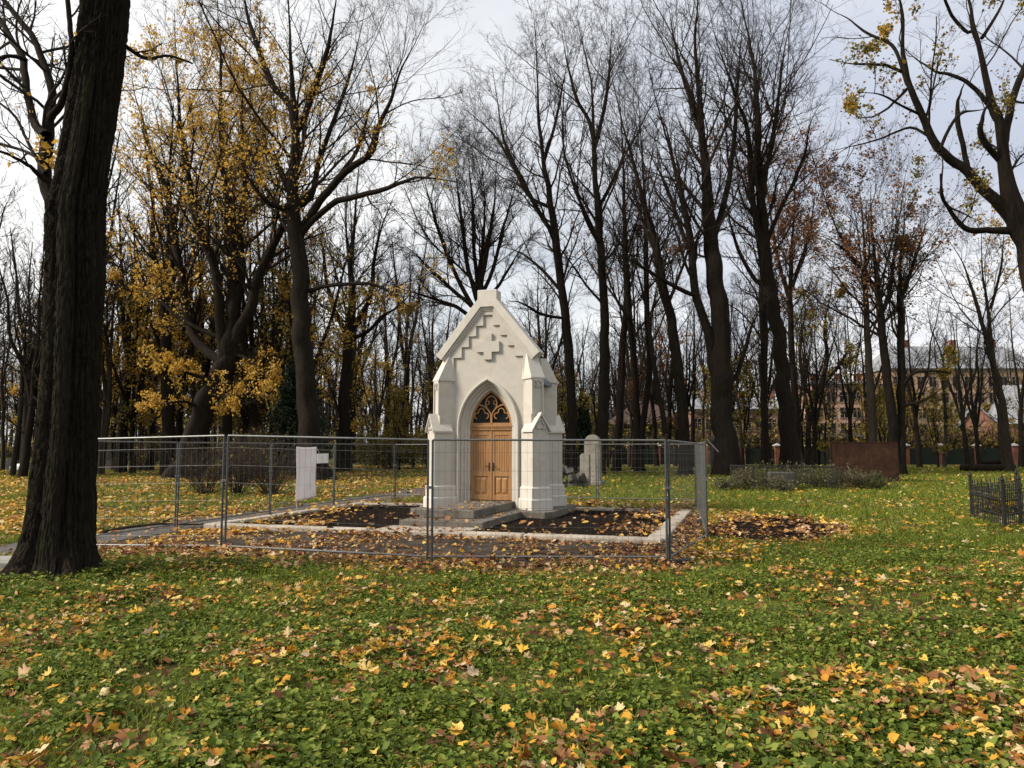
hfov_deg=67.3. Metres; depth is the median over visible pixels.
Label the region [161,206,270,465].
bare linden
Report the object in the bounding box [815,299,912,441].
bare linden
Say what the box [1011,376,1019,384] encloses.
window
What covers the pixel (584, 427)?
yew tree
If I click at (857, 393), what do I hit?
window
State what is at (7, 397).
thin linden
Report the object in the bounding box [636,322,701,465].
bare linden
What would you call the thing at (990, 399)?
window
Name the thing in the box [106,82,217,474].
old linden
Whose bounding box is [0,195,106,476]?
bare maple
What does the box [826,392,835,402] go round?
window
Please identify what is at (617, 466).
slim linden
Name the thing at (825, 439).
thin linden
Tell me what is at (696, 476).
site fence panel
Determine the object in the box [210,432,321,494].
bare shrub
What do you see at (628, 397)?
rusty oak
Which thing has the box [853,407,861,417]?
window
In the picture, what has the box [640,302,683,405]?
bare linden
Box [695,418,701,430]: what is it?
window
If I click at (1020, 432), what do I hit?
bare linden
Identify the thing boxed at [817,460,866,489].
weed shrub
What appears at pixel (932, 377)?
window
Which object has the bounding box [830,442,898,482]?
steel enclosure
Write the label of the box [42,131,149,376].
old linden
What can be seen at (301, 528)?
stone kerb
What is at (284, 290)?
yellow maple
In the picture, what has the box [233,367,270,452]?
olive maple
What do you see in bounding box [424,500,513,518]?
stone step
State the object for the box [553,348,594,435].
rusty oak
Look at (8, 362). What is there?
thin linden
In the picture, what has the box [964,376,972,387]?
window
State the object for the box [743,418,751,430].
window
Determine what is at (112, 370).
bare linden
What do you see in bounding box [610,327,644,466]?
thin linden
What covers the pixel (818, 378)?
bare linden
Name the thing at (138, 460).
thicket
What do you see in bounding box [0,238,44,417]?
thin linden
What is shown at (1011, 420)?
olive maple
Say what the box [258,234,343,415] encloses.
bare linden
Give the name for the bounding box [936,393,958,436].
olive maple
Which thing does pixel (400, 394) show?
olive maple
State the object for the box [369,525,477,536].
paving slab
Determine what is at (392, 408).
olive maple
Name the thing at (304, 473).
banner
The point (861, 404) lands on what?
yellow maple
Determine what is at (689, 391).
bare maple
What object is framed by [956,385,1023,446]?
brick cottage
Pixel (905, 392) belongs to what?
yellow maple
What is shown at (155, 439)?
olive maple
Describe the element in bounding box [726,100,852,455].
rusty oak
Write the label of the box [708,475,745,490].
weed shrub
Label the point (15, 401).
bare maple
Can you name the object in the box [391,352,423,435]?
thin linden
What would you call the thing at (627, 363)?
bare linden
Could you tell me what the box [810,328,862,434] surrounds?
bare maple
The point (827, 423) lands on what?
window
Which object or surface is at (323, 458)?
notice board
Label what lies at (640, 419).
twin linden
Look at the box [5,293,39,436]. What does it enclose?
yellow maple
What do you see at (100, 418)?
bare linden
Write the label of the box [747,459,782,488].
weed shrub
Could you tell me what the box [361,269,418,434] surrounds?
old linden
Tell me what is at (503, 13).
sky
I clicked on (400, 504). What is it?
stone kerb
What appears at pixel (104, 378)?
thin linden
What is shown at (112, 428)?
yellow maple
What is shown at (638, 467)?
site fence panel
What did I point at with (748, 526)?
soil patch
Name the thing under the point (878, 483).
weed shrub
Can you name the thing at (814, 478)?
weed shrub
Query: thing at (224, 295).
bare linden
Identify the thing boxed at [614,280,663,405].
old linden
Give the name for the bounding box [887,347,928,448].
yellow maple
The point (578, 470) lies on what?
site fence panel
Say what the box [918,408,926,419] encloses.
window
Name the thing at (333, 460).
site fence panel
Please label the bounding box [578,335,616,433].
thin linden
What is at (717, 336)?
great linden
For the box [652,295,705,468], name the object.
rusty oak
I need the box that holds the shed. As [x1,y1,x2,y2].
[803,435,864,443]
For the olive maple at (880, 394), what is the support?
on the ground at (70, 747)
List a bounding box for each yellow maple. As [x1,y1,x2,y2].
[0,327,17,436]
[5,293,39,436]
[98,304,135,469]
[99,243,140,384]
[101,254,179,473]
[105,192,227,454]
[105,196,188,470]
[146,337,189,446]
[172,266,222,466]
[220,280,285,444]
[240,162,396,475]
[240,223,342,471]
[311,295,383,440]
[356,302,413,440]
[847,341,893,434]
[876,362,925,440]
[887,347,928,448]
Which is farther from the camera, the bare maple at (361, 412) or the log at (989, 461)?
the bare maple at (361, 412)
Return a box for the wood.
[0,320,819,456]
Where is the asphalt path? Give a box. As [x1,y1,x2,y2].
[0,488,424,555]
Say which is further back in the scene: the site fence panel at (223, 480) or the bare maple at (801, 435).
the bare maple at (801, 435)
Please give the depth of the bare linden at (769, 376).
66.91 m
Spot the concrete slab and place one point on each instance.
(4, 560)
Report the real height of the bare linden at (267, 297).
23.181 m
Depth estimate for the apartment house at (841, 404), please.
126.05 m
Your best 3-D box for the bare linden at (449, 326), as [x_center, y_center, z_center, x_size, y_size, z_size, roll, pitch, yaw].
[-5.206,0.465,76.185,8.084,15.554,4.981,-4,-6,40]
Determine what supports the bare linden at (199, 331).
on the ground at (70, 747)
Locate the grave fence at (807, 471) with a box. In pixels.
[730,465,838,490]
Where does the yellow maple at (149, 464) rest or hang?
on the ground at (70, 747)
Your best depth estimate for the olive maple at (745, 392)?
61.40 m
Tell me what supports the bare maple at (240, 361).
on the ground at (70, 747)
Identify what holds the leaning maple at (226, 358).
on the ground at (70, 747)
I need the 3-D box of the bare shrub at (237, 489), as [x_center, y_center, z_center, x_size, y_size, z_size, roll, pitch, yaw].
[-10.277,2.954,28.611,2.913,2.432,3.862,3,-5,-30]
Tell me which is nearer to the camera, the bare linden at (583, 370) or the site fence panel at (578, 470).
the site fence panel at (578, 470)
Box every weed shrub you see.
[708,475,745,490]
[728,466,768,490]
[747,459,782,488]
[766,473,798,491]
[777,460,818,487]
[803,464,847,487]
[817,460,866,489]
[843,466,878,488]
[856,470,898,489]
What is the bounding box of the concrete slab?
[0,556,11,569]
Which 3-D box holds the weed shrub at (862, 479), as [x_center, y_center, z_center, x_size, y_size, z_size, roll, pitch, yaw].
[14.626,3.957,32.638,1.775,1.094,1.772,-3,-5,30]
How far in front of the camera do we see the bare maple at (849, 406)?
76.71 m
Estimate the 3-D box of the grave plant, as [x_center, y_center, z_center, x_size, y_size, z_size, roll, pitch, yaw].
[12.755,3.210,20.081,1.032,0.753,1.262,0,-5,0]
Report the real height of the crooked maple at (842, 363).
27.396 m
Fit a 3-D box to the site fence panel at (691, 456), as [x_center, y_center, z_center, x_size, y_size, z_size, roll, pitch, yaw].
[3.011,1.891,12.987,0.110,1.876,3.350,-2,-5,23]
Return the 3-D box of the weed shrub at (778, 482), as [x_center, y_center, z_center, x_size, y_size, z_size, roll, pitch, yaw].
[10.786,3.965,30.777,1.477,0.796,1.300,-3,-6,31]
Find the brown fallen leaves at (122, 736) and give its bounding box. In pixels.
[0,529,1023,767]
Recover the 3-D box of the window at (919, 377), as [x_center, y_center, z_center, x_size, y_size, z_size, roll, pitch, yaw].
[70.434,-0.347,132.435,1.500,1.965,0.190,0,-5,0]
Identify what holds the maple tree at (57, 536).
on the ground at (70, 747)
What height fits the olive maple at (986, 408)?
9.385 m
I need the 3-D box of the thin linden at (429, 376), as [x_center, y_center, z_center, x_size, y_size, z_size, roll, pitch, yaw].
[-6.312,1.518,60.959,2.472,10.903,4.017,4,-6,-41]
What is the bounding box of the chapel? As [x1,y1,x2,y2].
[423,289,566,510]
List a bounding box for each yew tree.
[259,355,336,475]
[576,394,592,466]
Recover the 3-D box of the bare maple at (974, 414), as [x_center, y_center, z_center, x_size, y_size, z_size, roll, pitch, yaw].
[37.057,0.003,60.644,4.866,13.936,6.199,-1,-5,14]
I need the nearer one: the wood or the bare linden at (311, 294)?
the bare linden at (311, 294)
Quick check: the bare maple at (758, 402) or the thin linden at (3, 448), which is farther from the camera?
the bare maple at (758, 402)
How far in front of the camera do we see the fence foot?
11.30 m
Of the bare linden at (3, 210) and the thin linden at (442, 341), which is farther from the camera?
the thin linden at (442, 341)
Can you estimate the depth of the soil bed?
17.89 m
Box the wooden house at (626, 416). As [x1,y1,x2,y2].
[608,401,673,460]
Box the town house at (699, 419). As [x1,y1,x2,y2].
[672,391,804,447]
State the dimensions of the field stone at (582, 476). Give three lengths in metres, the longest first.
0.511 x 0.335 x 0.205 m
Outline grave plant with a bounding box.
[979,492,1023,513]
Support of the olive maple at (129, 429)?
on the ground at (70, 747)
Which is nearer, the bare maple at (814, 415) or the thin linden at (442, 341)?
the bare maple at (814, 415)
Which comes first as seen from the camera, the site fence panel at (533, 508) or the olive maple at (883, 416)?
the site fence panel at (533, 508)
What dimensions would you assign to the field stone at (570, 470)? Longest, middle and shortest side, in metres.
0.496 x 0.404 x 0.340 m
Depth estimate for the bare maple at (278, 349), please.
56.51 m
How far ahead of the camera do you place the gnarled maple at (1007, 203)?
20.40 m
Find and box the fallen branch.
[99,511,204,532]
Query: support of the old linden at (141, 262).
on the ground at (70, 747)
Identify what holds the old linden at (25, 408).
on the ground at (70, 747)
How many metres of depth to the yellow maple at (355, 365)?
65.40 m
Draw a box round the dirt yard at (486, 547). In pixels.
[97,515,702,566]
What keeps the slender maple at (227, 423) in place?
on the ground at (70, 747)
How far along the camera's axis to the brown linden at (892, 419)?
50.11 m
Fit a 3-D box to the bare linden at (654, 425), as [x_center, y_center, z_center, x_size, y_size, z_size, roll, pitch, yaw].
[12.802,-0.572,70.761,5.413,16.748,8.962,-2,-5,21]
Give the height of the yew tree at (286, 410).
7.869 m
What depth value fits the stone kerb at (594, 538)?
14.30 m
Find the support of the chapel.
on the stone platform
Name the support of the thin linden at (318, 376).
on the ground at (70, 747)
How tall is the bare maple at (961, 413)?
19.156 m
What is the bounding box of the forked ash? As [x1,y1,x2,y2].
[860,184,1023,471]
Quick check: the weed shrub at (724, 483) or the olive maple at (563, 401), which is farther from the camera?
the olive maple at (563, 401)
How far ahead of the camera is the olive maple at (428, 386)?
59.31 m
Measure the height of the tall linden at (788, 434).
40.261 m
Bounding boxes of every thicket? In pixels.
[127,439,160,470]
[197,418,295,478]
[351,423,425,469]
[401,423,425,463]
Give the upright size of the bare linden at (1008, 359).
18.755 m
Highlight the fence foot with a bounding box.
[653,558,696,568]
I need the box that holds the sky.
[0,0,1023,447]
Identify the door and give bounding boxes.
[470,430,491,499]
[492,430,511,499]
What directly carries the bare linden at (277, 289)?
on the ground at (70, 747)
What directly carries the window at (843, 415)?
in the apartment house at (841, 404)
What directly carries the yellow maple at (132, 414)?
on the ground at (70, 747)
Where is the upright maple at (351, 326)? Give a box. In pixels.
[281,96,446,472]
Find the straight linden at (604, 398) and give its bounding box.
[490,0,687,473]
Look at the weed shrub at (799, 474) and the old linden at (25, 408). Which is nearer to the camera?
the weed shrub at (799, 474)
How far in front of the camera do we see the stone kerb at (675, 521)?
16.53 m
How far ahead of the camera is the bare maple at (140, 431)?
58.26 m
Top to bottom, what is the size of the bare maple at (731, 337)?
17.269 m
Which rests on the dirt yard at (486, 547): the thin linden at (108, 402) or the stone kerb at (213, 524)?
the stone kerb at (213, 524)
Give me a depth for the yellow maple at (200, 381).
58.62 m
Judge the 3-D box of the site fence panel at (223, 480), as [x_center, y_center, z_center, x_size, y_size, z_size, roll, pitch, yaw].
[-6.208,1.800,12.458,3.534,1.946,0.110,-1,-5,12]
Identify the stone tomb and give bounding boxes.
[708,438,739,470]
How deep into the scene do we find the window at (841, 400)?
126.23 m
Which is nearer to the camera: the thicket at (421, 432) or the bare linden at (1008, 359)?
the thicket at (421, 432)
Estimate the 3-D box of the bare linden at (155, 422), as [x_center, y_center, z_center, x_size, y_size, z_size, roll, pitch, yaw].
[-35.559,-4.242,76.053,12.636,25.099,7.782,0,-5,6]
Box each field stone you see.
[566,467,573,473]
[567,474,576,482]
[568,482,576,487]
[579,473,586,483]
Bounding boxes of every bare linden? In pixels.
[0,156,52,313]
[0,177,26,377]
[0,242,26,367]
[0,319,22,423]
[42,266,131,454]
[100,250,153,459]
[107,220,221,462]
[148,251,262,418]
[155,191,286,417]
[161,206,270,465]
[171,205,254,395]
[220,221,332,465]
[239,168,316,442]
[257,254,355,367]
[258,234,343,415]
[313,161,402,447]
[320,248,416,462]
[383,284,468,415]
[397,261,466,428]
[401,327,449,424]
[431,317,458,345]
[490,254,593,421]
[534,305,599,422]
[558,319,620,398]
[577,328,643,438]
[586,242,681,422]
[594,321,629,418]
[625,289,669,465]
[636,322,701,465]
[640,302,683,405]
[649,289,740,466]
[727,242,800,418]
[785,306,848,456]
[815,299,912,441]
[980,330,1022,393]
[992,279,1023,467]
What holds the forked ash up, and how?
on the ground at (70, 747)
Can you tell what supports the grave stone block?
on the ground at (70, 747)
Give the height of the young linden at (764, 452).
31.168 m
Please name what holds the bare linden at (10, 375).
on the ground at (70, 747)
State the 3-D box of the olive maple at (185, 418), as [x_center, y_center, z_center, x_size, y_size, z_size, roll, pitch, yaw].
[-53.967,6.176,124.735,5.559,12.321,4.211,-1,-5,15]
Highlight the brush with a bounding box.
[0,404,1018,463]
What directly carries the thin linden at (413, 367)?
on the ground at (70, 747)
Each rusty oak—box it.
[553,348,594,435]
[615,340,671,469]
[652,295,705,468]
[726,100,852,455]
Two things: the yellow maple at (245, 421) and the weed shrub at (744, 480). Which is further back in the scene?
the yellow maple at (245, 421)
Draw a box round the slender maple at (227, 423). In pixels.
[108,0,335,473]
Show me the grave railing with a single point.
(1002, 493)
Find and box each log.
[959,464,968,471]
[968,464,1016,471]
[980,459,1000,463]
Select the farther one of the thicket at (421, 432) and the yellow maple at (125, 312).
the thicket at (421, 432)
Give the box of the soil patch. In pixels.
[699,518,845,544]
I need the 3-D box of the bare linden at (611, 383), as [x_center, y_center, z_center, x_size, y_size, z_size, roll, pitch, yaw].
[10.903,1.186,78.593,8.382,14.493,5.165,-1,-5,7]
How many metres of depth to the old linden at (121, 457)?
52.93 m
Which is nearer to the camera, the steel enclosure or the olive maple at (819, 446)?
the steel enclosure
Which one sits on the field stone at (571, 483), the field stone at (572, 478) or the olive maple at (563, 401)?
the field stone at (572, 478)
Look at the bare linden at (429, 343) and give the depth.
84.40 m
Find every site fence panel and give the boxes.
[96,435,228,546]
[96,440,178,535]
[175,442,271,529]
[224,435,432,565]
[270,443,334,513]
[334,444,394,503]
[393,444,426,495]
[431,439,671,561]
[562,444,596,498]
[596,444,704,499]
[667,439,708,558]
[694,442,700,516]
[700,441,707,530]
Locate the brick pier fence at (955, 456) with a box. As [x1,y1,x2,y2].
[622,443,1017,463]
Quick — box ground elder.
[0,528,1023,767]
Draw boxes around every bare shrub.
[158,433,256,494]
[197,432,275,494]
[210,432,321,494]
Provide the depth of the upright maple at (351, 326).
55.77 m
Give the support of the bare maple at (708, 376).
on the ground at (70, 747)
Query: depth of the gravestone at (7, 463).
59.55 m
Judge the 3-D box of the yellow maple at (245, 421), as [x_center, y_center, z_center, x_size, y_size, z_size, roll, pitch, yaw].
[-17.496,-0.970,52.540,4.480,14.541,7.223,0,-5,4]
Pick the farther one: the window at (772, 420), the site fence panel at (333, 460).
the window at (772, 420)
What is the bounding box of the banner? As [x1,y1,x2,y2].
[295,447,318,507]
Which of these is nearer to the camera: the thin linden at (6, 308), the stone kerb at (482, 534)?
the stone kerb at (482, 534)
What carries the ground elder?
on the ground at (70, 747)
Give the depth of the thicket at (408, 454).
61.34 m
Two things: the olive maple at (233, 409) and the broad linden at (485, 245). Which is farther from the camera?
the olive maple at (233, 409)
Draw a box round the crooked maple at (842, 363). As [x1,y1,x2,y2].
[724,202,895,464]
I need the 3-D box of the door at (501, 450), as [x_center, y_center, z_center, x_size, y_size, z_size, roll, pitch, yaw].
[-0.256,2.121,20.104,0.588,1.820,0.130,-1,-5,17]
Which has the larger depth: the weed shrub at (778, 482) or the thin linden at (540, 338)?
the thin linden at (540, 338)
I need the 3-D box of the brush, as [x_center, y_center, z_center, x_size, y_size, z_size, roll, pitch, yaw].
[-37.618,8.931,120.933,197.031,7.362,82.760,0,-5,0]
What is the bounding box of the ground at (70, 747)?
[0,449,1023,767]
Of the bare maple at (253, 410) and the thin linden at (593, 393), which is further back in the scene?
the thin linden at (593, 393)
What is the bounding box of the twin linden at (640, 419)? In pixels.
[573,2,737,472]
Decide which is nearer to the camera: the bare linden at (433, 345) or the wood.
the bare linden at (433, 345)
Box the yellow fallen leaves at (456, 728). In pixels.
[0,530,1023,767]
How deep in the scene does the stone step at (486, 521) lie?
16.56 m
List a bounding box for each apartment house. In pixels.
[798,374,887,439]
[857,340,1023,447]
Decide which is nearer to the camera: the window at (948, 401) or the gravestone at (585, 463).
the gravestone at (585, 463)
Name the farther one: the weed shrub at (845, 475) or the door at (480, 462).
the weed shrub at (845, 475)
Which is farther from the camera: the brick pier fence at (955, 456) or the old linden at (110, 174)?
the brick pier fence at (955, 456)
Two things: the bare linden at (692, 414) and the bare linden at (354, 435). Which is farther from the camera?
the bare linden at (354, 435)
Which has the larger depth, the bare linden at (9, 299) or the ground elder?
the bare linden at (9, 299)
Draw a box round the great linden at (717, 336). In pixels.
[580,0,804,475]
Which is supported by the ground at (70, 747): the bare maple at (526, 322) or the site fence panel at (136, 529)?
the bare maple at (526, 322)
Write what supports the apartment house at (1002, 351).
on the ground at (70, 747)
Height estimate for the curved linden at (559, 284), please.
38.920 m
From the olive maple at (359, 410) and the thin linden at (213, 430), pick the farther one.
the olive maple at (359, 410)
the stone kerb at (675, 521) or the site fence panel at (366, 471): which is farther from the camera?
the site fence panel at (366, 471)
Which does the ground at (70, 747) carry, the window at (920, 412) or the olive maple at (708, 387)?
the olive maple at (708, 387)
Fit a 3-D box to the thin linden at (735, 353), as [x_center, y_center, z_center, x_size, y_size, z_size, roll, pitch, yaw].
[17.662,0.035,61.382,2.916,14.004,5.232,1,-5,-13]
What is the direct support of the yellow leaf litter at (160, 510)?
on the ground at (70, 747)
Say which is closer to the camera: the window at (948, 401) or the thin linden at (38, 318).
the thin linden at (38, 318)
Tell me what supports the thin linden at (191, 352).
on the ground at (70, 747)
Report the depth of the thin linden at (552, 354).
105.39 m
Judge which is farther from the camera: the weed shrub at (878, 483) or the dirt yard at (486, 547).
the weed shrub at (878, 483)
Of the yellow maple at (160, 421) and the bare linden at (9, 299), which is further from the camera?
the yellow maple at (160, 421)
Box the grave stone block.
[767,472,794,489]
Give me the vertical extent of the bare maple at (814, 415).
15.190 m
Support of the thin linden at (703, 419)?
on the ground at (70, 747)
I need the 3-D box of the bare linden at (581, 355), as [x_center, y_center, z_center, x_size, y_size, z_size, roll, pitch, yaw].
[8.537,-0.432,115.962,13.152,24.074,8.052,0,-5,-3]
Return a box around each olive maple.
[115,387,137,460]
[135,330,203,449]
[175,397,189,434]
[211,363,240,441]
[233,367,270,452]
[331,381,371,440]
[367,372,414,437]
[379,376,414,469]
[421,344,442,423]
[548,356,590,454]
[577,387,610,434]
[692,353,755,452]
[730,337,775,467]
[772,388,801,449]
[798,373,840,464]
[860,374,896,441]
[876,399,887,441]
[910,376,959,466]
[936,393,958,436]
[981,397,992,412]
[1005,377,1023,433]
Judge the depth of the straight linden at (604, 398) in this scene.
52.70 m
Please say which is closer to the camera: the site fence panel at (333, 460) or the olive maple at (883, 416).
the site fence panel at (333, 460)
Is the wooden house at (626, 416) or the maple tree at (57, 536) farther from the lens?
the wooden house at (626, 416)
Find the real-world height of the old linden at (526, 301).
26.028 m
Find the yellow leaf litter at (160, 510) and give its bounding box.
[0,465,1023,534]
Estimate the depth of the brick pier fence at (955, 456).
81.61 m
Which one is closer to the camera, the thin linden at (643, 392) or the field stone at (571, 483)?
the field stone at (571, 483)
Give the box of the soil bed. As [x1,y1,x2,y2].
[243,505,664,536]
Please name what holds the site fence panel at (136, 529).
on the asphalt path
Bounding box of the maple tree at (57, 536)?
[0,0,199,585]
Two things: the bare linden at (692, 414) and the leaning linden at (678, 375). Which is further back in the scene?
the bare linden at (692, 414)
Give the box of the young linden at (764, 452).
[686,63,829,470]
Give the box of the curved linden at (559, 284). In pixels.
[397,0,602,473]
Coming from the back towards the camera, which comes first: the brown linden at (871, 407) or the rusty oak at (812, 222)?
the rusty oak at (812, 222)
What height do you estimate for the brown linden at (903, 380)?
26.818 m
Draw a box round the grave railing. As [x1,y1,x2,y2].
[968,469,1023,527]
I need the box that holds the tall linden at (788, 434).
[636,0,895,473]
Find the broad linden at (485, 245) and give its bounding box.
[336,77,569,316]
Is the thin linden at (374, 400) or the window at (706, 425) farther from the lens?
the window at (706, 425)
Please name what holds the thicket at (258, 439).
on the ground at (70, 747)
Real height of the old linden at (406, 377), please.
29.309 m
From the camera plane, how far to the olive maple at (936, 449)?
68.16 m
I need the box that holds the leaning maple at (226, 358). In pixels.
[68,0,372,477]
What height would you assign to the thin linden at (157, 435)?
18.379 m
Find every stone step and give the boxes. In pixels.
[399,511,520,529]
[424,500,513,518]
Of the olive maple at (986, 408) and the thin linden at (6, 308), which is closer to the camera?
the thin linden at (6, 308)
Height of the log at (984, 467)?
0.644 m
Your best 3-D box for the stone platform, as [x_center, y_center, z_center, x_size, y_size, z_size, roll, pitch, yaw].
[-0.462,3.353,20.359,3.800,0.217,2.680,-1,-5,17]
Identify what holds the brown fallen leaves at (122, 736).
on the ground at (70, 747)
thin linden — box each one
[0,227,41,475]
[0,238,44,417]
[0,239,36,389]
[0,277,31,469]
[0,322,17,407]
[0,344,19,460]
[17,260,43,409]
[97,207,158,475]
[98,221,152,461]
[156,416,159,458]
[174,234,223,413]
[211,350,221,462]
[312,317,342,423]
[316,331,338,440]
[320,312,341,462]
[360,331,388,465]
[385,287,443,466]
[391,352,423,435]
[399,324,434,458]
[414,335,438,468]
[423,330,445,365]
[523,279,563,360]
[547,329,565,385]
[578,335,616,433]
[589,331,617,467]
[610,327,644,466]
[639,362,650,433]
[688,292,710,465]
[697,359,710,464]
[729,301,758,462]
[807,358,834,464]
[905,297,974,466]
[965,294,1021,458]
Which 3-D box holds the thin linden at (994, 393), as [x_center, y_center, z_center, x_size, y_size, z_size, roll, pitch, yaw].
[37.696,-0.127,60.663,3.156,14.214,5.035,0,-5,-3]
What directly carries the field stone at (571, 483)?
on the ground at (70, 747)
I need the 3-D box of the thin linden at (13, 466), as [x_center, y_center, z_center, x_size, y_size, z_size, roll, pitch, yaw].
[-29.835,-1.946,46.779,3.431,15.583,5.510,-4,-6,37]
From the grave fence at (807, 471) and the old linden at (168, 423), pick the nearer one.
the grave fence at (807, 471)
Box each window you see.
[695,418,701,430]
[705,418,711,430]
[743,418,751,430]
[768,418,777,430]
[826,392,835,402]
[827,423,837,433]
[839,392,847,402]
[840,407,846,417]
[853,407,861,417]
[854,392,860,402]
[917,376,924,387]
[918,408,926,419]
[929,376,937,387]
[941,392,949,403]
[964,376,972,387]
[989,392,993,403]
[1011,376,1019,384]
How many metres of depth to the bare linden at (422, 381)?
112.44 m
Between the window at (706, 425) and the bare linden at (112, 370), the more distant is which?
the window at (706, 425)
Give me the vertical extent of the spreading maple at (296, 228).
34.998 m
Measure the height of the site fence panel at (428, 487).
1.950 m
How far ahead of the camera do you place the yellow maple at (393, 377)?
82.40 m
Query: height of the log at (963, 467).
0.595 m
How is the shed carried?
on the ground at (70, 747)
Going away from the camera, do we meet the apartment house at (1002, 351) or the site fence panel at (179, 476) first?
the site fence panel at (179, 476)
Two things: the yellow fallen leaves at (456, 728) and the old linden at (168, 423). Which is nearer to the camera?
the yellow fallen leaves at (456, 728)
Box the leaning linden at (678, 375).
[569,0,735,475]
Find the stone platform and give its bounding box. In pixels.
[410,504,575,518]
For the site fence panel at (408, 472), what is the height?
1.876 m
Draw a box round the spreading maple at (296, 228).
[125,0,528,480]
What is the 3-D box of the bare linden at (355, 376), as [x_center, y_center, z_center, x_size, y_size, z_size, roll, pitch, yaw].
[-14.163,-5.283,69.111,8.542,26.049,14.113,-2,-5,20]
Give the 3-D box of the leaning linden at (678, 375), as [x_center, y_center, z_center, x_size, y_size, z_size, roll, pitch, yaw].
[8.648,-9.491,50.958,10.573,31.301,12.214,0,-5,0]
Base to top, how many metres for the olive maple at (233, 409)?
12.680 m
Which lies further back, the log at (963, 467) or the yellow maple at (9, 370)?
the yellow maple at (9, 370)
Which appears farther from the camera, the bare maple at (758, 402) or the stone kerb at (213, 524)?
the bare maple at (758, 402)
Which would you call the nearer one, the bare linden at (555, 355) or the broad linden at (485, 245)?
the broad linden at (485, 245)
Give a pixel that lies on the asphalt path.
(100, 539)
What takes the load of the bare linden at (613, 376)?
on the ground at (70, 747)
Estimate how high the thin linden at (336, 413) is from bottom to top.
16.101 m
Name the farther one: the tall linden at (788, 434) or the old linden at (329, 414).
the old linden at (329, 414)
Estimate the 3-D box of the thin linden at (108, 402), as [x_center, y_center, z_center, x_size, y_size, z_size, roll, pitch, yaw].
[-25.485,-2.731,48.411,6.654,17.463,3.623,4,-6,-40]
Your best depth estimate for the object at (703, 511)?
16.49 m
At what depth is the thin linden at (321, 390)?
92.58 m
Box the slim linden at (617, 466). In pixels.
[566,26,669,470]
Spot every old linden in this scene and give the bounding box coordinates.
[0,210,42,463]
[19,99,148,350]
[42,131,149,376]
[100,182,176,472]
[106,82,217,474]
[128,203,208,388]
[323,327,340,453]
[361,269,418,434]
[376,222,435,462]
[514,283,559,356]
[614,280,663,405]
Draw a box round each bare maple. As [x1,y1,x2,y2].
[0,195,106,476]
[1,328,33,460]
[113,232,183,470]
[202,172,322,449]
[205,242,284,449]
[250,231,336,468]
[357,314,383,459]
[502,302,536,336]
[649,283,709,437]
[696,335,743,410]
[697,273,759,424]
[727,278,822,464]
[767,286,848,468]
[781,296,838,464]
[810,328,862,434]
[814,277,875,441]
[875,275,954,467]
[917,282,1008,463]
[938,299,1022,463]
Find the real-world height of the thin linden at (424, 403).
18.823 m
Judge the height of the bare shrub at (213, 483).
2.343 m
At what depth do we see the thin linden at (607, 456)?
64.67 m
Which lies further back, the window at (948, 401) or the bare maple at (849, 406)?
the window at (948, 401)
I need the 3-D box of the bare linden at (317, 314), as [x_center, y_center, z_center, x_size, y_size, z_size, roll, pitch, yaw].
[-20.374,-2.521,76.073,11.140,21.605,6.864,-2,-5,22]
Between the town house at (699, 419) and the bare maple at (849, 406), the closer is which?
the bare maple at (849, 406)
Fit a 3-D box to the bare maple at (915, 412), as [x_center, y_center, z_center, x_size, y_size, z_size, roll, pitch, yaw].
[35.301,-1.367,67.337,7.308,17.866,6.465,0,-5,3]
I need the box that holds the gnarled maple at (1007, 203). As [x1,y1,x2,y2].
[812,0,1023,291]
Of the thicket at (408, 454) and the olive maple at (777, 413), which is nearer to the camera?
the thicket at (408, 454)
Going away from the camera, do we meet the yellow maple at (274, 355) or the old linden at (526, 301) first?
the yellow maple at (274, 355)
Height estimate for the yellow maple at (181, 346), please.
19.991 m
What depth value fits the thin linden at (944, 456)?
68.10 m
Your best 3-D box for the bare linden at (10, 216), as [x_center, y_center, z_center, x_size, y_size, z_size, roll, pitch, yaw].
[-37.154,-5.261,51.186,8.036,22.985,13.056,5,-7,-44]
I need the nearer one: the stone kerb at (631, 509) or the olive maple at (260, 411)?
the stone kerb at (631, 509)
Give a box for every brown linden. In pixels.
[762,57,1023,474]
[777,123,949,441]
[782,74,974,474]
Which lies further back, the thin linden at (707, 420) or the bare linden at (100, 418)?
the bare linden at (100, 418)
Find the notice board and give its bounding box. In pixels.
[317,453,328,462]
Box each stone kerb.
[204,502,365,527]
[216,523,372,533]
[364,502,422,505]
[462,531,525,538]
[523,533,662,543]
[577,507,676,512]
[648,509,688,541]
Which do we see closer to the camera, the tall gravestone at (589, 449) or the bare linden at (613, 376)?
the tall gravestone at (589, 449)
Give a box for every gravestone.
[5,459,18,469]
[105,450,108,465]
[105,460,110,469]
[580,453,590,486]
[584,435,604,485]

